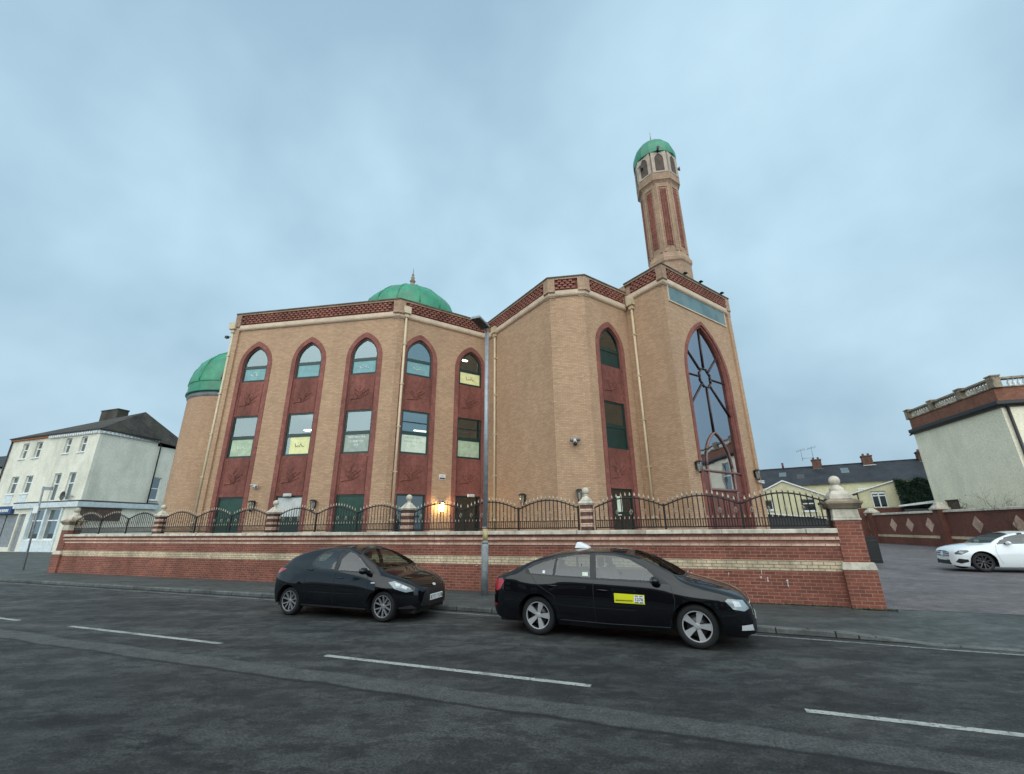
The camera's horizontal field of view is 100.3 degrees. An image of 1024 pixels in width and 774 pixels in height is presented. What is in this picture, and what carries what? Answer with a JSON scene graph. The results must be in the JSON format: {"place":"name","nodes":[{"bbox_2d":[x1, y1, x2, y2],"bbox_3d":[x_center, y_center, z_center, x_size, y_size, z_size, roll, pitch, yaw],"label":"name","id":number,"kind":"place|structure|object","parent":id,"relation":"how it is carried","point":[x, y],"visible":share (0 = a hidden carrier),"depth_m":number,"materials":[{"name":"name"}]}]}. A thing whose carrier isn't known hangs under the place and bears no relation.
{"place":"outdoors","nodes":[
{"label":"outdoors","id":0,"kind":"place"},
{"bbox_2d":[0,552,52,571],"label":"forecourt","id":1,"kind":"structure","parent":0,"point":[35,561],"depth_m":27.36,"materials":[{"name":"concrete"}]},
{"bbox_2d":[0,456,5,472],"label":"house","id":2,"kind":"structure","parent":1,"relation":"on","point":[2,459],"depth_m":50.40,"materials":[{"name":"stone"}]},
{"bbox_2d":[22,486,53,569],"bbox_3d":[-24.420,7.147,21.840,0.557,4.058,0.162,-1,-18,2],"label":"sign post","id":3,"kind":"object","parent":1,"relation":"on","point":[36,509],"visible":1,"depth_m":21.98,"materials":[{"name":"grey metal"}]},
{"bbox_2d":[0,408,177,551],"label":"corner shop building","id":4,"kind":"structure","parent":1,"relation":"on","point":[118,460],"depth_m":43.56,"materials":[{"name":"white paint"}]},
{"bbox_2d":[4,477,18,495],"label":"window","id":5,"kind":"structure","parent":4,"relation":"in","point":[14,484],"depth_m":44.76,"materials":[{"name":"glass"}]},
{"bbox_2d":[17,444,29,459],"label":"window","id":6,"kind":"structure","parent":4,"relation":"in","point":[27,445],"depth_m":45.91,"materials":[{"name":"white paint"}]},
{"bbox_2d":[18,476,33,494],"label":"window","id":7,"kind":"structure","parent":4,"relation":"in","point":[29,480],"depth_m":44.01,"materials":[{"name":"glass"}]},
{"bbox_2d":[22,509,44,540],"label":"window","id":8,"kind":"structure","parent":4,"relation":"in","point":[41,512],"depth_m":41.72,"materials":[{"name":"glass"}]},
{"bbox_2d":[30,442,42,458],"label":"window","id":9,"kind":"structure","parent":4,"relation":"in","point":[41,443],"depth_m":45.16,"materials":[{"name":"white paint"}]},
{"bbox_2d":[37,509,60,540],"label":"window","id":10,"kind":"structure","parent":4,"relation":"in","point":[54,514],"depth_m":40.99,"materials":[{"name":"glass"}]},
{"bbox_2d":[49,474,61,500],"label":"window","id":11,"kind":"structure","parent":4,"relation":"in","point":[58,477],"depth_m":42.47,"materials":[{"name":"glass"}]},
{"bbox_2d":[59,491,71,499],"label":"satellite dish","id":12,"kind":"object","parent":4,"relation":"attached to","point":[62,496],"visible":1,"depth_m":40.77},
{"bbox_2d":[60,438,72,454],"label":"window","id":13,"kind":"structure","parent":4,"relation":"in","point":[70,440],"depth_m":43.69,"materials":[{"name":"white paint"}]},
{"bbox_2d":[62,472,76,500],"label":"window","id":14,"kind":"structure","parent":4,"relation":"in","point":[73,475],"depth_m":41.75,"materials":[{"name":"glass"}]},
{"bbox_2d":[76,437,87,452],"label":"window","id":15,"kind":"structure","parent":4,"relation":"in","point":[85,438],"depth_m":42.95,"materials":[{"name":"white paint"}]},
{"bbox_2d":[148,477,160,500],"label":"window","id":16,"kind":"structure","parent":4,"relation":"in","point":[156,482],"depth_m":47.06,"materials":[{"name":"glass"}]},
{"bbox_2d":[161,132,769,533],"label":"mosque","id":17,"kind":"structure","parent":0,"point":[635,385],"depth_m":21.46,"materials":[{"name":"brick"}]},
{"bbox_2d":[212,497,242,532],"bbox_3d":[-13.882,6.923,20.756,1.440,3.050,0.050,-4,-18,9],"label":"door","id":18,"kind":"structure","parent":17,"relation":"in","point":[230,504],"depth_m":21.03,"materials":[{"name":"glass"}]},
{"bbox_2d":[229,439,252,456],"bbox_3d":[-13.925,3.135,21.977,1.200,0.850,0.025,-4,-18,9],"label":"window poster","id":19,"kind":"object","parent":17,"relation":"attached to","point":[241,447],"depth_m":21.98,"materials":[{"name":"green paper"}]},
{"bbox_2d":[226,416,257,458],"bbox_3d":[-13.928,2.594,22.172,1.460,2.200,0.065,-4,-18,9],"label":"window","id":20,"kind":"structure","parent":17,"relation":"in","point":[240,437],"depth_m":22.15,"materials":[{"name":"grey glass"}]},
{"bbox_2d":[248,500,255,511],"bbox_3d":[-12.568,5.739,20.608,0.300,0.520,0.320,-4,-18,9],"label":"wall lantern","id":21,"kind":"object","parent":17,"relation":"attached to","point":[253,504],"depth_m":20.61,"materials":[{"name":"black metal"}]},
{"bbox_2d":[244,368,265,380],"bbox_3d":[-13.965,-0.651,23.221,1.220,0.680,0.025,-4,-18,9],"label":"window poster","id":22,"kind":"object","parent":17,"relation":"attached to","point":[255,374],"depth_m":23.23,"materials":[{"name":"teal paper"}]},
{"bbox_2d":[242,348,267,382],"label":"window","id":23,"kind":"structure","parent":17,"relation":"in","point":[253,367],"depth_m":23.36,"materials":[{"name":"grey glass"}]},
{"bbox_2d":[276,495,302,532],"bbox_3d":[-10.736,6.728,20.265,1.440,3.050,0.050,-4,-18,9],"label":"door","id":24,"kind":"structure","parent":17,"relation":"in","point":[284,502],"depth_m":20.53,"materials":[{"name":"glass"}]},
{"bbox_2d":[283,412,313,455],"bbox_3d":[-10.782,2.399,21.680,1.460,2.200,0.065,-4,-18,9],"label":"window","id":25,"kind":"structure","parent":17,"relation":"in","point":[288,435],"depth_m":21.65,"materials":[{"name":"grey glass"}]},
{"bbox_2d":[289,436,309,453],"bbox_3d":[-10.681,2.924,21.473,1.080,0.870,0.025,-4,-18,9],"label":"window poster","id":26,"kind":"object","parent":17,"relation":"attached to","point":[299,445],"depth_m":21.48,"materials":[{"name":"yellow paper"}]},
{"bbox_2d":[295,344,321,378],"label":"window","id":27,"kind":"structure","parent":17,"relation":"in","point":[318,362],"depth_m":22.86,"materials":[{"name":"grey glass"}]},
{"bbox_2d":[298,364,319,376],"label":"window poster","id":28,"kind":"object","parent":17,"relation":"attached to","point":[308,370],"depth_m":22.74,"materials":[{"name":"teal paper"}]},
{"bbox_2d":[310,500,317,510],"bbox_3d":[-9.373,5.570,20.099,0.300,0.520,0.320,-4,-18,9],"label":"wall lantern","id":29,"kind":"object","parent":17,"relation":"attached to","point":[313,505],"depth_m":20.07,"materials":[{"name":"black metal"}]},
{"bbox_2d":[333,494,364,531],"bbox_3d":[-7.599,6.534,19.775,1.440,3.050,0.050,-4,-18,9],"label":"door","id":30,"kind":"structure","parent":17,"relation":"in","point":[356,501],"depth_m":20.04,"materials":[{"name":"glass"}]},
{"bbox_2d":[344,434,368,451],"bbox_3d":[-7.642,2.738,21.004,1.280,0.870,0.009,-4,-18,9],"label":"window poster","id":31,"kind":"object","parent":17,"relation":"attached to","point":[356,442],"depth_m":21.00,"materials":[{"name":"grey paper"}]},
{"bbox_2d":[341,409,372,453],"bbox_3d":[-7.646,2.205,21.191,1.460,2.200,0.065,-4,-18,9],"label":"window","id":32,"kind":"structure","parent":17,"relation":"in","point":[346,418],"depth_m":21.16,"materials":[{"name":"grey glass"}]},
{"bbox_2d":[353,360,375,372],"bbox_3d":[-7.683,-1.039,22.240,1.220,0.680,0.025,-4,-18,9],"label":"window poster","id":33,"kind":"object","parent":17,"relation":"attached to","point":[363,366],"depth_m":22.25,"materials":[{"name":"teal paper"}]},
{"bbox_2d":[351,339,377,374],"bbox_3d":[-7.686,-1.585,22.437,1.400,2.000,0.065,-4,-18,9],"label":"window","id":34,"kind":"structure","parent":17,"relation":"in","point":[370,358],"depth_m":22.36,"materials":[{"name":"grey glass"}]},
{"bbox_2d":[394,494,424,531],"bbox_3d":[-4.889,6.633,20.161,1.440,3.050,0.050,11,-22,-32],"label":"door","id":35,"kind":"structure","parent":17,"relation":"in","point":[417,500],"depth_m":20.47,"materials":[{"name":"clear glass"}]},
{"bbox_2d":[401,434,425,452],"bbox_3d":[-4.919,2.838,21.392,1.280,0.870,0.009,11,-22,-32],"label":"window poster","id":36,"kind":"object","parent":17,"relation":"attached to","point":[413,443],"depth_m":21.39,"materials":[{"name":"paper"}]},
{"bbox_2d":[399,410,428,454],"bbox_3d":[-4.930,2.304,21.577,1.460,2.200,0.065,11,-22,-32],"label":"window","id":37,"kind":"structure","parent":17,"relation":"in","point":[402,432],"depth_m":21.59,"materials":[{"name":"blue glass"}]},
{"bbox_2d":[407,361,428,376],"bbox_3d":[-4.955,-0.940,22.629,1.220,0.680,0.025,11,-22,-32],"label":"window poster","id":38,"kind":"object","parent":17,"relation":"attached to","point":[417,368],"depth_m":22.63,"materials":[{"name":"teal paper"}]},
{"bbox_2d":[405,342,430,378],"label":"window","id":39,"kind":"structure","parent":17,"relation":"in","point":[408,359],"depth_m":22.79,"materials":[{"name":"blue glass"}]},
{"bbox_2d":[454,496,479,530],"bbox_3d":[-2.317,7.138,21.779,1.440,3.050,0.050,11,-22,-32],"label":"door","id":40,"kind":"structure","parent":17,"relation":"in","point":[462,501],"depth_m":22.02,"materials":[{"name":"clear glass"}]},
{"bbox_2d":[458,440,478,457],"bbox_3d":[-2.348,3.343,23.012,1.280,0.870,0.004,11,-22,-32],"label":"window poster","id":41,"kind":"object","parent":17,"relation":"attached to","point":[468,449],"depth_m":23.01,"materials":[{"name":"green paper"}]},
{"bbox_2d":[456,417,480,459],"bbox_3d":[-2.359,2.809,23.195,1.460,2.200,0.065,11,-22,-32],"label":"window","id":42,"kind":"structure","parent":17,"relation":"in","point":[458,438],"depth_m":23.22,"materials":[{"name":"black glass"}]},
{"bbox_2d":[460,372,478,385],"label":"window poster","id":43,"kind":"object","parent":17,"relation":"attached to","point":[468,378],"depth_m":24.24,"materials":[{"name":"yellow paper"}]},
{"bbox_2d":[459,354,480,387],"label":"window","id":44,"kind":"structure","parent":17,"relation":"in","point":[461,370],"depth_m":24.43,"materials":[{"name":"black glass"}]},
{"bbox_2d":[519,493,525,504],"bbox_3d":[0.479,5.209,19.829,0.320,0.520,0.300,11,-22,-32],"label":"wall lantern","id":45,"kind":"object","parent":17,"relation":"attached to","point":[522,495],"depth_m":19.82,"materials":[{"name":"black metal"}]},
{"bbox_2d":[570,437,579,445],"bbox_3d":[2.729,2.364,18.475,0.460,0.345,0.290,-3,-18,8],"label":"security camera","id":46,"kind":"object","parent":17,"relation":"attached to","point":[575,440],"visible":1,"depth_m":18.39,"materials":[{"name":"white plastic"}]},
{"bbox_2d":[576,489,581,501],"bbox_3d":[2.798,4.501,17.748,0.300,0.520,0.320,-3,-18,8],"label":"wall lantern","id":47,"kind":"object","parent":17,"relation":"attached to","point":[578,493],"depth_m":17.70,"materials":[{"name":"black metal"}]},
{"bbox_2d":[599,329,619,368],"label":"window","id":48,"kind":"structure","parent":17,"relation":"in","point":[601,348],"depth_m":21.02,"materials":[{"name":"black glass"}]},
{"bbox_2d":[604,400,627,449],"bbox_3d":[4.741,1.768,19.717,1.460,2.200,0.065,12,-22,-33],"label":"window","id":49,"kind":"structure","parent":17,"relation":"in","point":[623,427],"depth_m":19.87,"materials":[{"name":"black glass"}]},
{"bbox_2d":[617,496,622,514],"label":"window poster","id":50,"kind":"object","parent":17,"relation":"attached to","point":[619,504],"depth_m":18.52,"materials":[{"name":"paper"}]},
{"bbox_2d":[611,488,634,529],"bbox_3d":[4.780,5.937,18.353,1.440,3.050,0.050,12,-22,-33],"label":"door","id":51,"kind":"structure","parent":17,"relation":"in","point":[614,491],"depth_m":18.63,"materials":[{"name":"black glass"}]},
{"bbox_2d":[694,460,702,472],"bbox_3d":[7.996,3.396,18.235,0.300,0.520,0.320,12,-22,-34],"label":"wall lantern","id":52,"kind":"object","parent":17,"relation":"attached to","point":[699,465],"depth_m":18.23,"materials":[{"name":"black metal"}]},
{"bbox_2d":[687,329,742,528],"bbox_3d":[9.636,2.283,20.200,3.381,11.070,0.140,12,-22,-34],"label":"window","id":53,"kind":"structure","parent":17,"relation":"in","point":[713,421],"depth_m":20.53,"materials":[{"name":"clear glass"}]},
{"bbox_2d":[707,490,749,528],"bbox_3d":[9.659,6.153,18.973,3.320,2.930,0.070,12,-22,-34],"label":"door","id":54,"kind":"structure","parent":17,"relation":"in","point":[741,495],"depth_m":19.16,"materials":[{"name":"wood"}]},
{"bbox_2d":[753,469,760,479],"bbox_3d":[12.057,4.306,20.971,0.300,0.520,0.320,12,-22,-34],"label":"wall lantern","id":55,"kind":"object","parent":17,"relation":"attached to","point":[756,470],"depth_m":20.94,"materials":[{"name":"black metal"}]},
{"bbox_2d":[0,582,1023,773],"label":"road","id":56,"kind":"structure","parent":0,"point":[266,687],"depth_m":4.92,"materials":[{"name":"asphalt"}]},
{"bbox_2d":[274,544,444,621],"bbox_3d":[-3.560,4.553,10.213,4.041,1.500,2.090,-7,-19,19],"label":"parked hatchback","id":57,"kind":"object","parent":56,"relation":"on","point":[343,577],"visible":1,"depth_m":9.51,"materials":[{"name":"black paint"}]},
{"bbox_2d":[0,617,1023,736],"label":"line marking","id":58,"kind":"object","parent":56,"relation":"on","point":[807,710],"visible":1,"depth_m":5.38,"materials":[{"name":"paint"}]},
{"bbox_2d":[0,582,1023,655],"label":"edge line marking","id":59,"kind":"object","parent":56,"relation":"on","point":[752,634],"visible":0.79,"depth_m":7.28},
{"bbox_2d":[494,542,757,648],"bbox_3d":[1.998,3.789,8.160,4.539,1.558,2.150,-8,-20,22],"label":"taxi saloon","id":60,"kind":"object","parent":56,"relation":"on","point":[543,595],"visible":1,"depth_m":7.37,"materials":[{"name":"black paint"}]},
{"bbox_2d":[525,552,667,583],"bbox_3d":[1.469,3.247,7.741,2.580,0.476,0.265,-8,-20,22],"label":"window frame","id":61,"kind":"structure","parent":60,"relation":"in","point":[592,555],"depth_m":7.70,"materials":[{"name":"black plastic"}]},
{"bbox_2d":[0,570,1023,648],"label":"pavement","id":62,"kind":"structure","parent":0,"point":[990,630],"depth_m":8.48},
{"bbox_2d":[47,508,87,572],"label":"gate pier","id":63,"kind":"structure","parent":62,"relation":"on","point":[68,523],"depth_m":20.12,"materials":[{"name":"stone"}]},
{"bbox_2d":[57,528,850,607],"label":"boundary wall","id":64,"kind":"structure","parent":62,"relation":"on","point":[784,566],"depth_m":12.58,"materials":[{"name":"brick"}]},
{"bbox_2d":[73,512,102,533],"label":"fence panel","id":65,"kind":"object","parent":64,"relation":"on","point":[80,529],"visible":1,"depth_m":19.95,"materials":[{"name":"black metal"}]},
{"bbox_2d":[99,511,129,533],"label":"fence panel","id":66,"kind":"object","parent":64,"relation":"on","point":[117,527],"visible":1,"depth_m":19.29,"materials":[{"name":"black metal"}]},
{"bbox_2d":[125,511,154,532],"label":"fence panel","id":67,"kind":"object","parent":64,"relation":"on","point":[136,528],"visible":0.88,"depth_m":18.69,"materials":[{"name":"black metal"}]},
{"bbox_2d":[151,505,168,533],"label":"wall pillar","id":68,"kind":"structure","parent":64,"relation":"on","point":[161,515],"depth_m":18.18,"materials":[{"name":"brick"}]},
{"bbox_2d":[161,508,197,532],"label":"fence panel","id":69,"kind":"object","parent":64,"relation":"on","point":[179,526],"visible":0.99,"depth_m":17.83,"materials":[{"name":"black metal"}]},
{"bbox_2d":[194,507,232,532],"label":"fence panel","id":70,"kind":"object","parent":64,"relation":"on","point":[210,527],"visible":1,"depth_m":17.16,"materials":[{"name":"black metal"}]},
{"bbox_2d":[229,507,267,531],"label":"fence panel","id":71,"kind":"object","parent":64,"relation":"on","point":[244,525],"visible":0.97,"depth_m":16.51,"materials":[{"name":"black metal"}]},
{"bbox_2d":[265,500,282,532],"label":"wall pillar","id":72,"kind":"structure","parent":64,"relation":"on","point":[274,512],"depth_m":16.01,"materials":[{"name":"brick"}]},
{"bbox_2d":[276,505,317,531],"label":"fence panel","id":73,"kind":"object","parent":64,"relation":"on","point":[298,525],"visible":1,"depth_m":15.70,"materials":[{"name":"black metal"}]},
{"bbox_2d":[315,503,357,531],"bbox_3d":[-6.214,4.604,15.132,1.854,0.999,0.088,-7,-19,20],"label":"fence panel","id":74,"kind":"object","parent":64,"relation":"on","point":[342,524],"visible":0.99,"depth_m":15.06,"materials":[{"name":"black metal"}]},
{"bbox_2d":[356,501,401,530],"bbox_3d":[-4.516,4.387,14.525,1.854,0.999,0.088,-7,-19,20],"label":"fence panel","id":75,"kind":"object","parent":64,"relation":"on","point":[381,523],"visible":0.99,"depth_m":14.49,"materials":[{"name":"black metal"}]},
{"bbox_2d":[400,495,416,531],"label":"wall pillar","id":76,"kind":"structure","parent":64,"relation":"on","point":[408,508],"depth_m":14.02,"materials":[{"name":"brick"}]},
{"bbox_2d":[413,499,464,530],"bbox_3d":[-2.350,4.110,13.751,1.854,0.999,0.088,-7,-19,20],"label":"fence panel","id":77,"kind":"object","parent":64,"relation":"on","point":[450,515],"visible":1,"depth_m":13.70,"materials":[{"name":"black metal"}]},
{"bbox_2d":[464,497,519,529],"bbox_3d":[-0.649,3.892,13.143,1.854,0.999,0.088,-7,-19,20],"label":"fence panel","id":78,"kind":"object","parent":64,"relation":"on","point":[503,514],"visible":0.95,"depth_m":13.07,"materials":[{"name":"black metal"}]},
{"bbox_2d":[519,496,579,529],"bbox_3d":[1.053,3.674,12.534,1.854,0.999,0.088,-7,-19,20],"label":"fence panel","id":79,"kind":"object","parent":64,"relation":"on","point":[556,527],"visible":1,"depth_m":12.48,"materials":[{"name":"black metal"}]},
{"bbox_2d":[578,487,594,530],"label":"wall pillar","id":80,"kind":"structure","parent":64,"relation":"on","point":[586,503],"depth_m":12.02,"materials":[{"name":"stone"}]},
{"bbox_2d":[594,492,666,529],"bbox_3d":[3.217,3.397,11.761,1.884,0.999,0.088,-7,-19,20],"label":"fence panel","id":81,"kind":"object","parent":64,"relation":"on","point":[638,519],"visible":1,"depth_m":11.72,"materials":[{"name":"black metal"}]},
{"bbox_2d":[664,490,745,528],"bbox_3d":[4.943,3.176,11.143,1.884,0.999,0.088,-7,-19,20],"label":"fence panel","id":82,"kind":"object","parent":64,"relation":"on","point":[710,518],"visible":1,"depth_m":11.09,"materials":[{"name":"black metal"}]},
{"bbox_2d":[741,487,832,527],"bbox_3d":[6.670,2.955,10.526,1.884,0.999,0.088,-7,-19,20],"label":"fence panel","id":83,"kind":"object","parent":64,"relation":"on","point":[793,517],"visible":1,"depth_m":10.48,"materials":[{"name":"black metal"}]},
{"bbox_2d":[470,315,489,595],"bbox_3d":[-0.936,1.734,12.608,0.340,8.100,1.020,-7,-19,20],"label":"street lamp","id":84,"kind":"object","parent":62,"relation":"on","point":[479,321],"visible":1,"depth_m":12.70,"materials":[{"name":"metal"}]},
{"bbox_2d":[166,577,898,610],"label":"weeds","id":85,"kind":"object","parent":62,"relation":"on","point":[868,608],"visible":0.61,"depth_m":9.52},
{"bbox_2d":[817,476,886,609],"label":"gate pier","id":86,"kind":"structure","parent":62,"relation":"on","point":[859,568],"depth_m":9.66,"materials":[{"name":"brick"}]},
{"bbox_2d":[0,0,1023,469],"label":"sky","id":87,"kind":"structure","parent":0,"point":[851,173],"materials":[{"name":"blue"}]},
{"bbox_2d":[767,513,828,528],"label":"shed","id":88,"kind":"structure","parent":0,"point":[826,523],"depth_m":37.00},
{"bbox_2d":[899,500,934,511],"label":"flat roofed garage","id":89,"kind":"structure","parent":0,"point":[918,504],"depth_m":37.06,"materials":[{"name":"white paint"}]},
{"bbox_2d":[875,543,1023,614],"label":"driveway","id":90,"kind":"structure","parent":0,"point":[914,577],"depth_m":12.68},
{"bbox_2d":[760,469,771,489],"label":"terraced house","id":91,"kind":"structure","parent":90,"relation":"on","point":[766,475],"depth_m":55.97,"materials":[{"name":"tile"}]},
{"bbox_2d":[763,480,825,516],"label":"extension","id":92,"kind":"object","parent":90,"relation":"on","point":[784,485],"visible":0.3,"depth_m":46.65,"materials":[{"name":"paint"}]},
{"bbox_2d":[765,500,773,510],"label":"window","id":93,"kind":"structure","parent":92,"relation":"in","point":[770,503],"depth_m":47.86,"materials":[{"name":"white paint"}]},
{"bbox_2d":[801,499,817,511],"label":"window","id":94,"kind":"structure","parent":92,"relation":"in","point":[811,505],"depth_m":45.84,"materials":[{"name":"white paint"}]},
{"bbox_2d":[772,457,823,493],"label":"terraced house","id":95,"kind":"structure","parent":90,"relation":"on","point":[807,477],"depth_m":54.11,"materials":[{"name":"tile"}]},
{"bbox_2d":[818,453,877,498],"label":"terraced house","id":96,"kind":"structure","parent":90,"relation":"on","point":[854,477],"depth_m":50.74,"materials":[{"name":"stone"}]},
{"bbox_2d":[863,508,879,542],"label":"wall pier","id":97,"kind":"structure","parent":90,"relation":"on","point":[869,512],"depth_m":40.77,"materials":[{"name":"brick"}]},
{"bbox_2d":[865,537,882,562],"bbox_3d":[15.990,7.272,19.153,0.841,1.230,0.090,-6,-19,15],"label":"gate leaf","id":98,"kind":"object","parent":90,"relation":"on","point":[874,551],"visible":0.48,"depth_m":19.08,"materials":[{"name":"metal"}]},
{"bbox_2d":[850,480,900,507],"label":"extension","id":99,"kind":"object","parent":90,"relation":"on","point":[882,495],"visible":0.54,"depth_m":42.56,"materials":[{"name":"white paint"}]},
{"bbox_2d":[870,491,888,507],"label":"window","id":100,"kind":"structure","parent":99,"relation":"in","point":[879,498],"depth_m":42.58,"materials":[{"name":"white paint"}]},
{"bbox_2d":[857,507,901,536],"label":"garden wall","id":101,"kind":"structure","parent":90,"relation":"on","point":[865,527],"depth_m":41.70,"materials":[{"name":"brick"}]},
{"bbox_2d":[869,449,927,484],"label":"terraced house","id":102,"kind":"structure","parent":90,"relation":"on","point":[902,470],"depth_m":48.84,"materials":[{"name":"tile"}]},
{"bbox_2d":[892,476,933,511],"bbox_3d":[38.312,11.370,39.821,3.269,6.011,2.551,-17,-24,41],"label":"conifer hedge","id":103,"kind":"object","parent":90,"relation":"on","point":[916,489],"visible":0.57,"depth_m":39.89,"materials":[{"name":"green plant"}]},
{"bbox_2d":[928,502,953,545],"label":"wall pier","id":104,"kind":"structure","parent":90,"relation":"on","point":[936,508],"depth_m":32.10,"materials":[{"name":"brick"}]},
{"bbox_2d":[865,506,1023,546],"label":"driveway wall","id":105,"kind":"structure","parent":90,"relation":"on","point":[919,528],"depth_m":31.49,"materials":[{"name":"brick"}]},
{"bbox_2d":[951,495,966,508],"bbox_3d":[32.942,9.808,31.125,0.642,3.659,2.036,-1,-18,0],"label":"shrub","id":106,"kind":"object","parent":90,"relation":"on","point":[960,507],"visible":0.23,"depth_m":31.39,"materials":[{"name":"brown plant"}]},
{"bbox_2d":[936,531,1023,571],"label":"white car","id":107,"kind":"object","parent":90,"relation":"on","point":[986,556],"visible":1,"depth_m":15.87,"materials":[{"name":"white paint"}]},
{"bbox_2d":[963,490,1023,539],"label":"bare shrub","id":108,"kind":"object","parent":90,"relation":"on","point":[990,530],"visible":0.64,"depth_m":27.25,"materials":[{"name":"brown plant"}]},
{"bbox_2d":[903,374,1023,509],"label":"white rendered building","id":109,"kind":"structure","parent":0,"point":[970,438],"depth_m":30.28,"materials":[{"name":"paint"}]},
{"label":"ground","id":110,"kind":"structure","parent":0,"visible":0},
{"bbox_2d":[0,578,1023,651],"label":"kerb","id":111,"kind":"structure","parent":110,"relation":"on","point":[827,633],"depth_m":9.74,"materials":[{"name":"stone"}]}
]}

